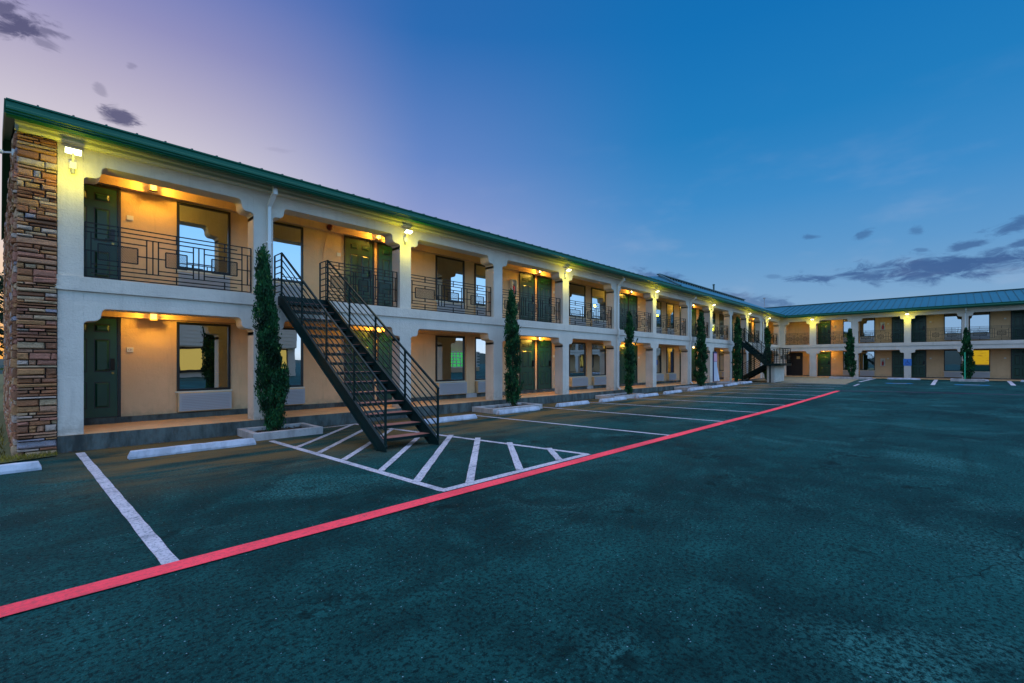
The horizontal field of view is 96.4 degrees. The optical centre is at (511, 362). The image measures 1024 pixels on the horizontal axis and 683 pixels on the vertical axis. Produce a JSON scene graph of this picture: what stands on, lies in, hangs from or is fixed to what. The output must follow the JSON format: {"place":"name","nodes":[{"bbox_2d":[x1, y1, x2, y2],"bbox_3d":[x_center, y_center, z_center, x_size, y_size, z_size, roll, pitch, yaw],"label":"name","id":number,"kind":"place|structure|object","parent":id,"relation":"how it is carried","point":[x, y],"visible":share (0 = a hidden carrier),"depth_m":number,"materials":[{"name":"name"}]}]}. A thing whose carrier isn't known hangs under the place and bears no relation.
{"place":"outdoors","nodes":[
{"label":"outdoors","id":0,"kind":"place"},
{"bbox_2d":[0,374,57,462],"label":"lawn","id":1,"kind":"structure","parent":0,"point":[7,447],"depth_m":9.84,"materials":[{"name":"plant"}]},
{"bbox_2d":[0,270,3,369],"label":"leafy tree","id":2,"kind":"object","parent":1,"relation":"on","point":[2,313],"visible":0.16,"depth_m":23.67,"materials":[{"name":"green plant"}]},
{"bbox_2d":[0,365,1023,682],"bbox_3d":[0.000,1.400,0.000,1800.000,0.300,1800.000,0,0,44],"label":"ground","id":3,"kind":"structure","parent":0,"point":[864,531],"depth_m":3.75,"materials":[{"name":"grey asphalt"}]},
{"bbox_2d":[0,461,41,474],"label":"wheel stop","id":4,"kind":"object","parent":3,"relation":"on","point":[19,467],"visible":1,"depth_m":6.44,"materials":[{"name":"concrete"}]},
{"bbox_2d":[76,452,178,564],"bbox_3d":[-5.009,1.544,5.675,6.413,0.001,0.117,0,0,42],"label":"parking line","id":5,"kind":"object","parent":3,"relation":"on","point":[156,545],"visible":1,"depth_m":4.55,"materials":[{"name":"white paint"}]},
{"bbox_2d":[127,438,255,459],"bbox_3d":[-5.503,1.484,7.985,0.176,0.128,1.850,0,0,44],"label":"wheel stop","id":6,"kind":"object","parent":3,"relation":"on","point":[161,451],"visible":1,"depth_m":7.84,"materials":[{"name":"concrete"}]},
{"bbox_2d":[237,422,322,440],"bbox_3d":[-4.970,1.485,9.827,1.060,0.170,1.380,0,0,44],"label":"tree planter","id":7,"kind":"object","parent":3,"relation":"on","point":[258,433],"visible":0.91,"depth_m":9.58,"materials":[{"name":"concrete"}]},
{"bbox_2d":[251,243,290,430],"bbox_3d":[-5.083,-0.495,9.675,0.750,4.001,0.699,0,0,-20],"label":"cypress tree","id":8,"kind":"object","parent":7,"relation":"in","point":[272,378],"visible":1,"depth_m":9.53,"materials":[{"name":"green plant"}]},
{"bbox_2d":[63,400,592,458],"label":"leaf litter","id":9,"kind":"object","parent":3,"relation":"on","point":[235,435],"visible":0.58,"depth_m":9.21,"materials":[{"name":"brown plant"}]},
{"bbox_2d":[274,252,439,451],"bbox_3d":[-3.420,-0.446,9.514,4.385,4.005,1.124,0,0,38],"label":"outdoor staircase","id":10,"kind":"structure","parent":3,"relation":"on","point":[380,375],"depth_m":9.20,"materials":[{"name":"black metal"}]},
{"bbox_2d":[0,391,837,616],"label":"red line","id":11,"kind":"object","parent":3,"relation":"on","point":[35,602],"visible":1,"depth_m":3.98,"materials":[{"name":"paint"}]},
{"bbox_2d":[269,424,590,491],"bbox_3d":[-2.141,1.541,8.744,6.492,0.007,3.336,0,0,44],"label":"hatched marking","id":12,"kind":"object","parent":3,"relation":"on","point":[471,468],"visible":0.88,"depth_m":7.34,"materials":[{"name":"white paint"}]},
{"bbox_2d":[424,414,476,423],"bbox_3d":[-1.660,1.484,11.990,0.176,0.128,1.850,0,0,44],"label":"wheel stop","id":13,"kind":"object","parent":3,"relation":"on","point":[456,418],"visible":0.75,"depth_m":12.02,"materials":[{"name":"concrete"}]},
{"bbox_2d":[472,402,542,413],"bbox_3d":[-0.117,1.485,14.913,0.980,0.170,2.300,0,0,44],"label":"tree planter","id":14,"kind":"object","parent":3,"relation":"on","point":[491,409],"visible":0.83,"depth_m":14.62,"materials":[{"name":"concrete"}]},
{"bbox_2d":[503,288,523,406],"bbox_3d":[0.020,-0.475,15.006,0.721,3.943,0.741,0,0,44],"label":"cypress tree","id":15,"kind":"object","parent":14,"relation":"on","point":[511,379],"visible":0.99,"depth_m":14.89,"materials":[{"name":"green plant"}]},
{"bbox_2d":[1,97,1023,455],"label":"motel building","id":16,"kind":"structure","parent":3,"relation":"on","point":[89,279],"depth_m":11.31,"materials":[{"name":"beige paint"}]},
{"bbox_2d":[65,147,81,173],"bbox_3d":[-7.538,-3.455,7.858,0.238,0.370,0.210,0,0,44],"label":"floodlight","id":17,"kind":"object","parent":16,"relation":"attached to","point":[72,163],"visible":1,"depth_m":7.87,"materials":[{"name":"beige plastic"}]},
{"bbox_2d":[84,317,120,418],"bbox_3d":[-8.528,0.090,9.258,0.108,2.100,0.940,0,0,44],"label":"door","id":18,"kind":"structure","parent":16,"relation":"in","point":[100,336],"depth_m":9.39,"materials":[{"name":"green wood"}]},
{"bbox_2d":[84,184,120,279],"bbox_3d":[-8.528,-2.590,9.258,0.108,2.100,0.940,0,0,44],"label":"door","id":19,"kind":"structure","parent":16,"relation":"in","point":[100,201],"depth_m":9.39,"materials":[{"name":"green wood"}]},
{"bbox_2d":[175,322,231,392],"bbox_3d":[-7.177,-0.112,10.679,0.080,1.595,1.120,0,0,44],"label":"window","id":20,"kind":"structure","parent":16,"relation":"in","point":[203,349],"depth_m":10.67,"materials":[{"name":"black"}]},
{"bbox_2d":[175,201,231,276],"bbox_3d":[-7.177,-2.843,10.679,0.080,1.555,1.120,0,0,44],"label":"window","id":21,"kind":"structure","parent":16,"relation":"in","point":[193,221],"depth_m":10.67,"materials":[{"name":"black"}]},
{"bbox_2d":[177,271,230,290],"bbox_3d":[-7.163,-1.845,10.665,0.076,0.430,1.060,0,0,44],"label":"air conditioner","id":22,"kind":"object","parent":16,"relation":"attached to","point":[201,278],"visible":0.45,"depth_m":10.62,"materials":[{"name":"beige metal"}]},
{"bbox_2d":[177,391,231,411],"bbox_3d":[-7.120,0.895,10.623,0.196,0.430,1.060,0,0,44],"label":"air conditioner","id":23,"kind":"object","parent":16,"relation":"attached to","point":[201,401],"visible":1,"depth_m":10.53,"materials":[{"name":"beige metal"}]},
{"bbox_2d":[273,282,300,296],"bbox_3d":[-5.972,-1.845,11.899,0.076,0.430,1.070,0,0,44],"label":"air conditioner","id":24,"kind":"object","parent":16,"relation":"attached to","point":[278,288],"visible":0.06,"depth_m":11.98,"materials":[{"name":"beige metal"}]},
{"bbox_2d":[273,222,304,285],"bbox_3d":[-5.987,-2.843,11.913,0.080,1.555,1.130,0,0,44],"label":"window","id":25,"kind":"structure","parent":16,"relation":"in","point":[287,239],"depth_m":12.03,"materials":[{"name":"black"}]},
{"bbox_2d":[277,327,304,387],"bbox_3d":[-5.987,-0.112,11.913,0.080,1.595,1.130,0,0,44],"label":"window","id":26,"kind":"structure","parent":16,"relation":"in","point":[291,352],"depth_m":12.11,"materials":[{"name":"blue"}]},
{"bbox_2d":[284,388,304,404],"bbox_3d":[-5.929,0.895,11.857,0.196,0.430,1.070,0,0,44],"label":"air conditioner","id":27,"kind":"object","parent":16,"relation":"attached to","point":[296,396],"visible":0.4,"depth_m":12.00,"materials":[{"name":"beige metal"}]},
{"bbox_2d":[344,330,374,400],"bbox_3d":[-4.491,0.090,13.478,0.058,2.100,0.940,0,0,44],"label":"door","id":28,"kind":"structure","parent":16,"relation":"in","point":[367,378],"depth_m":13.52,"materials":[{"name":"green"}]},
{"bbox_2d":[344,236,374,304],"bbox_3d":[-4.473,-2.590,13.461,0.108,2.100,0.940,0,0,44],"label":"door","id":29,"kind":"structure","parent":16,"relation":"in","point":[359,252],"depth_m":13.46,"materials":[{"name":"green wood"}]},
{"bbox_2d":[377,332,391,399],"bbox_3d":[-3.769,0.090,14.226,0.058,2.100,0.940,0,0,44],"label":"door","id":30,"kind":"structure","parent":16,"relation":"in","point":[384,336],"depth_m":14.05,"materials":[{"name":"green wood"}]},
{"bbox_2d":[377,242,391,306],"bbox_3d":[-3.769,-2.590,14.226,0.058,2.100,0.940,0,0,44],"label":"door","id":31,"kind":"structure","parent":16,"relation":"in","point":[384,252],"depth_m":14.04,"materials":[{"name":"green wood"}]},
{"bbox_2d":[435,335,464,382],"bbox_3d":[-2.140,-0.112,15.899,0.080,1.595,1.310,0,0,44],"label":"window","id":32,"kind":"structure","parent":16,"relation":"in","point":[449,350],"depth_m":15.88,"materials":[{"name":"black"}]},
{"bbox_2d":[436,301,464,313],"bbox_3d":[-2.125,-1.845,15.885,0.076,0.430,1.250,0,0,44],"label":"air conditioner","id":33,"kind":"object","parent":16,"relation":"attached to","point":[450,309],"visible":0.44,"depth_m":15.80,"materials":[{"name":"beige"}]},
{"bbox_2d":[435,255,465,304],"bbox_3d":[-2.140,-2.843,15.899,0.080,1.555,1.310,0,0,44],"label":"window","id":34,"kind":"structure","parent":16,"relation":"in","point":[446,268],"depth_m":15.88,"materials":[{"name":"black"}]},
{"bbox_2d":[436,381,466,394],"bbox_3d":[-2.082,0.895,15.844,0.196,0.430,1.250,0,0,44],"label":"air conditioner","id":35,"kind":"object","parent":16,"relation":"attached to","point":[449,388],"visible":0.94,"depth_m":15.74,"materials":[{"name":"beige metal"}]},
{"bbox_2d":[474,263,484,306],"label":"window","id":36,"kind":"structure","parent":16,"relation":"in","point":[479,270],"depth_m":16.88,"materials":[{"name":"black"}]},
{"bbox_2d":[475,381,484,392],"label":"air conditioner","id":37,"kind":"object","parent":16,"relation":"attached to","point":[479,386],"visible":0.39,"depth_m":16.68,"materials":[{"name":"beige metal"}]},
{"bbox_2d":[475,337,484,380],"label":"window","id":38,"kind":"structure","parent":16,"relation":"in","point":[479,344],"depth_m":16.88,"materials":[{"name":"blue"}]},
{"bbox_2d":[510,279,516,295],"bbox_3d":[0.059,-2.960,18.106,0.140,0.620,0.280,0,0,44],"label":"fire extinguisher","id":39,"kind":"object","parent":16,"relation":"attached to","point":[513,283],"visible":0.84,"depth_m":18.09,"materials":[{"name":"red metal"}]},
{"bbox_2d":[519,339,534,390],"bbox_3d":[0.638,0.090,18.757,0.108,2.100,0.940,0,0,44],"label":"door","id":40,"kind":"structure","parent":16,"relation":"in","point":[527,348],"depth_m":18.78,"materials":[{"name":"green wood"}]},
{"bbox_2d":[519,272,534,320],"bbox_3d":[0.638,-2.590,18.757,0.108,2.100,0.940,0,0,44],"label":"door","id":41,"kind":"structure","parent":16,"relation":"in","point":[526,281],"depth_m":18.78,"materials":[{"name":"green"}]},
{"bbox_2d":[537,340,551,389],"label":"door","id":42,"kind":"structure","parent":16,"relation":"in","point":[544,347],"depth_m":19.56,"materials":[{"name":"green wood"}]},
{"bbox_2d":[537,276,551,322],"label":"door","id":43,"kind":"structure","parent":16,"relation":"in","point":[544,285],"depth_m":19.56,"materials":[{"name":"green"}]},
{"bbox_2d":[569,317,585,325],"bbox_3d":[3.055,-1.845,21.253,0.076,0.430,1.270,0,0,44],"label":"air conditioner","id":44,"kind":"object","parent":16,"relation":"attached to","point":[576,320],"visible":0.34,"depth_m":21.13,"materials":[{"name":"beige"}]},
{"bbox_2d":[569,343,585,376],"bbox_3d":[3.041,-0.112,21.267,0.080,1.595,1.330,0,0,44],"label":"window","id":45,"kind":"structure","parent":16,"relation":"in","point":[577,351],"depth_m":21.29,"materials":[{"name":"black"}]},
{"bbox_2d":[569,283,585,318],"bbox_3d":[3.041,-2.843,21.267,0.080,1.555,1.330,0,0,44],"label":"window","id":46,"kind":"structure","parent":16,"relation":"in","point":[577,292],"depth_m":21.24,"materials":[{"name":"blue"}]},
{"bbox_2d":[569,377,587,386],"bbox_3d":[3.098,0.895,21.212,0.196,0.430,1.270,0,0,44],"label":"air conditioner","id":47,"kind":"object","parent":16,"relation":"attached to","point":[577,381],"visible":0.94,"depth_m":21.02,"materials":[{"name":"beige metal"}]},
{"bbox_2d":[591,320,605,327],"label":"air conditioner","id":48,"kind":"object","parent":16,"relation":"attached to","point":[593,323],"visible":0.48,"depth_m":22.44,"materials":[{"name":"beige metal"}]},
{"bbox_2d":[591,287,605,320],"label":"window","id":49,"kind":"structure","parent":16,"relation":"in","point":[598,296],"depth_m":22.54,"materials":[{"name":"black"}]},
{"bbox_2d":[592,376,605,384],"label":"air conditioner","id":50,"kind":"object","parent":16,"relation":"attached to","point":[598,380],"visible":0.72,"depth_m":22.27,"materials":[{"name":"beige metal"}]},
{"bbox_2d":[592,344,605,375],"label":"window","id":51,"kind":"structure","parent":16,"relation":"in","point":[598,350],"depth_m":22.54,"materials":[{"name":"black"}]},
{"bbox_2d":[619,345,627,383],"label":"door","id":52,"kind":"structure","parent":16,"relation":"in","point":[622,373],"depth_m":24.13,"materials":[{"name":"green wood"}]},
{"bbox_2d":[619,293,628,329],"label":"door","id":53,"kind":"structure","parent":16,"relation":"in","point":[623,298],"depth_m":24.24,"materials":[{"name":"green"}]},
{"bbox_2d":[629,295,637,330],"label":"door","id":54,"kind":"structure","parent":16,"relation":"in","point":[633,300],"depth_m":25.04,"materials":[{"name":"green"}]},
{"bbox_2d":[633,345,637,382],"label":"door","id":55,"kind":"structure","parent":16,"relation":"in","point":[635,346],"depth_m":25.23,"materials":[{"name":"green wood"}]},
{"bbox_2d":[656,347,661,373],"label":"window","id":56,"kind":"structure","parent":16,"relation":"in","point":[659,350],"depth_m":27.16,"materials":[{"name":"black"}]},
{"bbox_2d":[656,301,661,327],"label":"window","id":57,"kind":"structure","parent":16,"relation":"in","point":[658,304],"depth_m":27.23,"materials":[{"name":"glass"}]},
{"bbox_2d":[666,347,673,373],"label":"window","id":58,"kind":"structure","parent":16,"relation":"in","point":[669,351],"depth_m":28.18,"materials":[{"name":"black"}]},
{"bbox_2d":[666,303,673,328],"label":"window","id":59,"kind":"structure","parent":16,"relation":"in","point":[669,307],"depth_m":28.28,"materials":[{"name":"black"}]},
{"bbox_2d":[666,373,675,380],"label":"air conditioner","id":60,"kind":"object","parent":16,"relation":"attached to","point":[670,376],"visible":1,"depth_m":27.98,"materials":[{"name":"beige metal"}]},
{"bbox_2d":[692,348,695,378],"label":"door","id":61,"kind":"structure","parent":16,"relation":"in","point":[693,350],"depth_m":30.76,"materials":[{"name":"green wood"}]},
{"bbox_2d":[692,308,695,335],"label":"door","id":62,"kind":"structure","parent":16,"relation":"in","point":[693,309],"depth_m":30.76,"materials":[{"name":"green"}]},
{"bbox_2d":[713,352,716,381],"bbox_3d":[13.023,0.285,29.853,0.522,1.950,0.550,0,0,44],"label":"vending machine","id":63,"kind":"object","parent":16,"relation":"on","point":[714,366],"visible":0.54,"depth_m":29.61,"materials":[{"name":"blue"}]},
{"bbox_2d":[719,350,723,371],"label":"window","id":64,"kind":"structure","parent":16,"relation":"in","point":[721,354],"depth_m":34.50,"materials":[{"name":"black"}]},
{"bbox_2d":[719,314,723,333],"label":"window","id":65,"kind":"structure","parent":16,"relation":"in","point":[721,317],"depth_m":34.50,"materials":[{"name":"black"}]},
{"bbox_2d":[748,320,751,342],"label":"door","id":66,"kind":"structure","parent":16,"relation":"in","point":[749,321],"depth_m":39.34,"materials":[{"name":"green"}]},
{"bbox_2d":[786,353,802,374],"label":"service door","id":67,"kind":"structure","parent":16,"relation":"in","point":[796,368],"depth_m":40.83,"materials":[{"name":"black wood"}]},
{"bbox_2d":[818,351,830,375],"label":"door","id":68,"kind":"structure","parent":16,"relation":"in","point":[824,358],"depth_m":39.35,"materials":[{"name":"green wood"}]},
{"bbox_2d":[818,320,830,343],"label":"door","id":69,"kind":"structure","parent":16,"relation":"in","point":[824,326],"depth_m":39.35,"materials":[{"name":"green"}]},
{"bbox_2d":[843,319,850,337],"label":"window","id":70,"kind":"structure","parent":16,"relation":"in","point":[846,325],"depth_m":38.33,"materials":[{"name":"black"}]},
{"bbox_2d":[859,351,874,370],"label":"window","id":71,"kind":"structure","parent":16,"relation":"in","point":[867,358],"depth_m":37.31,"materials":[{"name":"black"}]},
{"bbox_2d":[860,371,874,375],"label":"air conditioner","id":72,"kind":"object","parent":16,"relation":"attached to","point":[867,373],"visible":1,"depth_m":37.17,"materials":[{"name":"beige metal"}]},
{"bbox_2d":[860,337,874,342],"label":"air conditioner","id":73,"kind":"object","parent":16,"relation":"attached to","point":[872,339],"visible":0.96,"depth_m":37.27,"materials":[{"name":"beige metal"}]},
{"bbox_2d":[860,318,874,336],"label":"window","id":74,"kind":"structure","parent":16,"relation":"in","point":[867,324],"depth_m":37.31,"materials":[{"name":"black"}]},
{"bbox_2d":[892,350,903,376],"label":"door","id":75,"kind":"structure","parent":16,"relation":"in","point":[897,357],"depth_m":36.00,"materials":[{"name":"green wood"}]},
{"bbox_2d":[892,317,903,342],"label":"door","id":76,"kind":"structure","parent":16,"relation":"in","point":[897,323],"depth_m":36.00,"materials":[{"name":"green"}]},
{"bbox_2d":[903,359,911,365],"bbox_3d":[29.729,-0.010,34.392,0.460,0.520,0.016,0,0,44],"label":"accessible parking sign","id":77,"kind":"object","parent":16,"relation":"attached to","point":[907,362],"visible":1,"depth_m":34.39,"materials":[{"name":"blue metal"}]},
{"bbox_2d":[911,350,925,376],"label":"door","id":78,"kind":"structure","parent":16,"relation":"in","point":[918,368],"depth_m":35.15,"materials":[{"name":"green wood"}]},
{"bbox_2d":[911,315,925,341],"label":"door","id":79,"kind":"structure","parent":16,"relation":"in","point":[919,322],"depth_m":35.15,"materials":[{"name":"green"}]},
{"bbox_2d":[944,334,960,340],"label":"air conditioner","id":80,"kind":"object","parent":16,"relation":"attached to","point":[952,338],"visible":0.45,"depth_m":33.76,"materials":[{"name":"beige metal"}]},
{"bbox_2d":[943,350,961,371],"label":"window","id":81,"kind":"structure","parent":16,"relation":"in","point":[952,359],"depth_m":33.85,"materials":[{"name":"black"}]},
{"bbox_2d":[943,314,961,334],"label":"window","id":82,"kind":"structure","parent":16,"relation":"in","point":[950,320],"depth_m":33.85,"materials":[{"name":"black"}]},
{"bbox_2d":[944,372,961,377],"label":"air conditioner","id":83,"kind":"object","parent":16,"relation":"attached to","point":[953,374],"visible":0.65,"depth_m":33.68,"materials":[{"name":"beige metal"}]},
{"bbox_2d":[969,350,989,371],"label":"window","id":84,"kind":"structure","parent":16,"relation":"in","point":[981,358],"depth_m":32.81,"materials":[{"name":"yellow"}]},
{"bbox_2d":[969,312,989,333],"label":"window","id":85,"kind":"structure","parent":16,"relation":"in","point":[978,318],"depth_m":32.88,"materials":[{"name":"black"}]},
{"bbox_2d":[970,333,989,339],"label":"air conditioner","id":86,"kind":"object","parent":16,"relation":"attached to","point":[980,337],"visible":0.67,"depth_m":32.80,"materials":[{"name":"beige metal"}]},
{"bbox_2d":[972,372,989,377],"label":"air conditioner","id":87,"kind":"object","parent":16,"relation":"attached to","point":[981,374],"visible":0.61,"depth_m":32.68,"materials":[{"name":"beige metal"}]},
{"bbox_2d":[1011,349,1023,378],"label":"door","id":88,"kind":"structure","parent":16,"relation":"in","point":[1017,355],"depth_m":31.58,"materials":[{"name":"green wood"}]},
{"bbox_2d":[1011,310,1023,339],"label":"door","id":89,"kind":"structure","parent":16,"relation":"in","point":[1017,317],"depth_m":31.58,"materials":[{"name":"green"}]},
{"bbox_2d":[496,406,539,414],"bbox_3d":[0.210,1.484,14.215,0.176,0.128,1.850,0,0,44],"label":"wheel stop","id":90,"kind":"object","parent":3,"relation":"on","point":[515,410],"visible":1,"depth_m":14.08,"materials":[{"name":"concrete"}]},
{"bbox_2d":[476,415,667,435],"bbox_3d":[1.060,1.544,11.568,5.878,0.001,0.117,0,0,39],"label":"parking line","id":91,"kind":"object","parent":3,"relation":"on","point":[576,425],"visible":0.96,"depth_m":11.02,"materials":[{"name":"white paint"}]},
{"bbox_2d":[555,400,588,406],"bbox_3d":[2.195,1.484,16.469,0.176,0.128,1.850,0,0,44],"label":"wheel stop","id":92,"kind":"object","parent":3,"relation":"on","point":[572,403],"visible":1,"depth_m":16.31,"materials":[{"name":"concrete"}]},
{"bbox_2d":[599,397,626,401],"bbox_3d":[4.071,1.483,18.410,0.176,0.128,1.850,0,0,44],"label":"wheel stop","id":93,"kind":"object","parent":3,"relation":"on","point":[612,399],"visible":1,"depth_m":18.26,"materials":[{"name":"concrete"}]},
{"bbox_2d":[595,393,643,398],"bbox_3d":[4.726,1.480,19.968,0.930,0.170,2.500,0,0,44],"label":"tree planter","id":94,"kind":"object","parent":3,"relation":"on","point":[632,395],"visible":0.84,"depth_m":19.68,"materials":[{"name":"concrete"}]},
{"bbox_2d":[623,309,637,394],"bbox_3d":[5.256,-0.441,20.396,0.673,3.865,0.608,0,0,44],"label":"cypress tree","id":95,"kind":"object","parent":94,"relation":"in","point":[629,356],"visible":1,"depth_m":20.33,"materials":[{"name":"green plant"}]},
{"bbox_2d":[545,407,721,421],"bbox_3d":[3.282,1.544,13.870,5.870,0.001,0.117,0,0,41],"label":"parking line","id":96,"kind":"object","parent":3,"relation":"on","point":[636,414],"visible":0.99,"depth_m":13.56,"materials":[{"name":"white paint"}]},
{"bbox_2d":[635,393,658,397],"bbox_3d":[6.053,1.467,20.458,0.176,0.128,1.850,0,0,44],"label":"wheel stop","id":97,"kind":"object","parent":3,"relation":"on","point":[646,395],"visible":1,"depth_m":20.29,"materials":[{"name":"concrete"}]},
{"bbox_2d":[674,385,708,390],"bbox_3d":[10.124,1.423,25.598,0.880,0.170,2.900,0,0,44],"label":"tree planter","id":98,"kind":"object","parent":3,"relation":"on","point":[685,388],"visible":0.68,"depth_m":24.84,"materials":[{"name":"concrete"}]},
{"bbox_2d":[693,312,708,385],"bbox_3d":[10.886,-0.757,26.331,0.944,4.360,0.810,0,0,-30],"label":"cypress tree","id":99,"kind":"object","parent":98,"relation":"on","point":[701,351],"visible":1,"depth_m":26.22,"materials":[{"name":"green plant"}]},
{"bbox_2d":[717,381,745,384],"bbox_3d":[14.464,1.358,30.095,0.880,0.170,3.000,0,0,44],"label":"tree planter","id":100,"kind":"object","parent":3,"relation":"on","point":[726,382],"visible":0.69,"depth_m":29.28,"materials":[{"name":"concrete"}]},
{"bbox_2d":[731,317,742,381],"bbox_3d":[15.131,-0.879,30.707,0.689,4.512,0.798,0,0,13],"label":"cypress tree","id":101,"kind":"object","parent":100,"relation":"in","point":[736,353],"visible":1,"depth_m":30.64,"materials":[{"name":"green plant"}]},
{"bbox_2d":[749,377,857,383],"bbox_3d":[22.271,1.308,34.513,6.080,0.132,10.200,0,0,44],"label":"concrete apron","id":102,"kind":"object","parent":3,"relation":"on","point":[822,380],"visible":0.67,"depth_m":33.41,"materials":[{"name":"beige concrete"}]},
{"bbox_2d":[740,327,790,382],"bbox_3d":[18.034,-0.528,32.960,3.022,4.010,2.920,0,0,44],"label":"outdoor staircase","id":103,"kind":"structure","parent":102,"relation":"on","point":[775,372],"depth_m":32.49,"materials":[{"name":"black metal"}]},
{"bbox_2d":[763,326,771,379],"bbox_3d":[19.456,-0.722,34.881,0.779,4.160,0.793,0,0,44],"label":"cypress tree","id":104,"kind":"object","parent":102,"relation":"on","point":[767,337],"visible":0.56,"depth_m":34.76,"materials":[{"name":"green plant"}]},
{"bbox_2d":[829,376,871,379],"bbox_3d":[26.122,1.206,35.313,2.550,0.170,1.300,0,0,44],"label":"tree planter","id":105,"kind":"object","parent":3,"relation":"on","point":[837,377],"visible":0.94,"depth_m":34.78,"materials":[{"name":"concrete"}]},
{"bbox_2d":[843,328,857,376],"bbox_3d":[26.164,-0.748,35.356,0.871,3.919,0.773,0,0,44],"label":"cypress tree","id":106,"kind":"object","parent":105,"relation":"on","point":[850,360],"visible":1,"depth_m":35.25,"materials":[{"name":"green plant"}]},
{"bbox_2d":[950,378,984,381],"bbox_3d":[30.901,1.202,31.049,1.650,0.170,1.600,0,0,44],"label":"tree planter","id":107,"kind":"object","parent":3,"relation":"on","point":[967,380],"visible":0.99,"depth_m":30.48,"materials":[{"name":"concrete"}]},
{"bbox_2d":[960,327,975,378],"bbox_3d":[30.888,-0.612,31.059,0.711,3.657,0.816,0,0,-5],"label":"cypress tree","id":108,"kind":"object","parent":107,"relation":"on","point":[967,346],"visible":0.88,"depth_m":30.93,"materials":[{"name":"green plant"}]},
{"bbox_2d":[0,0,1023,358],"label":"sky","id":109,"kind":"structure","parent":0,"point":[782,152],"materials":[{"name":"blue"}]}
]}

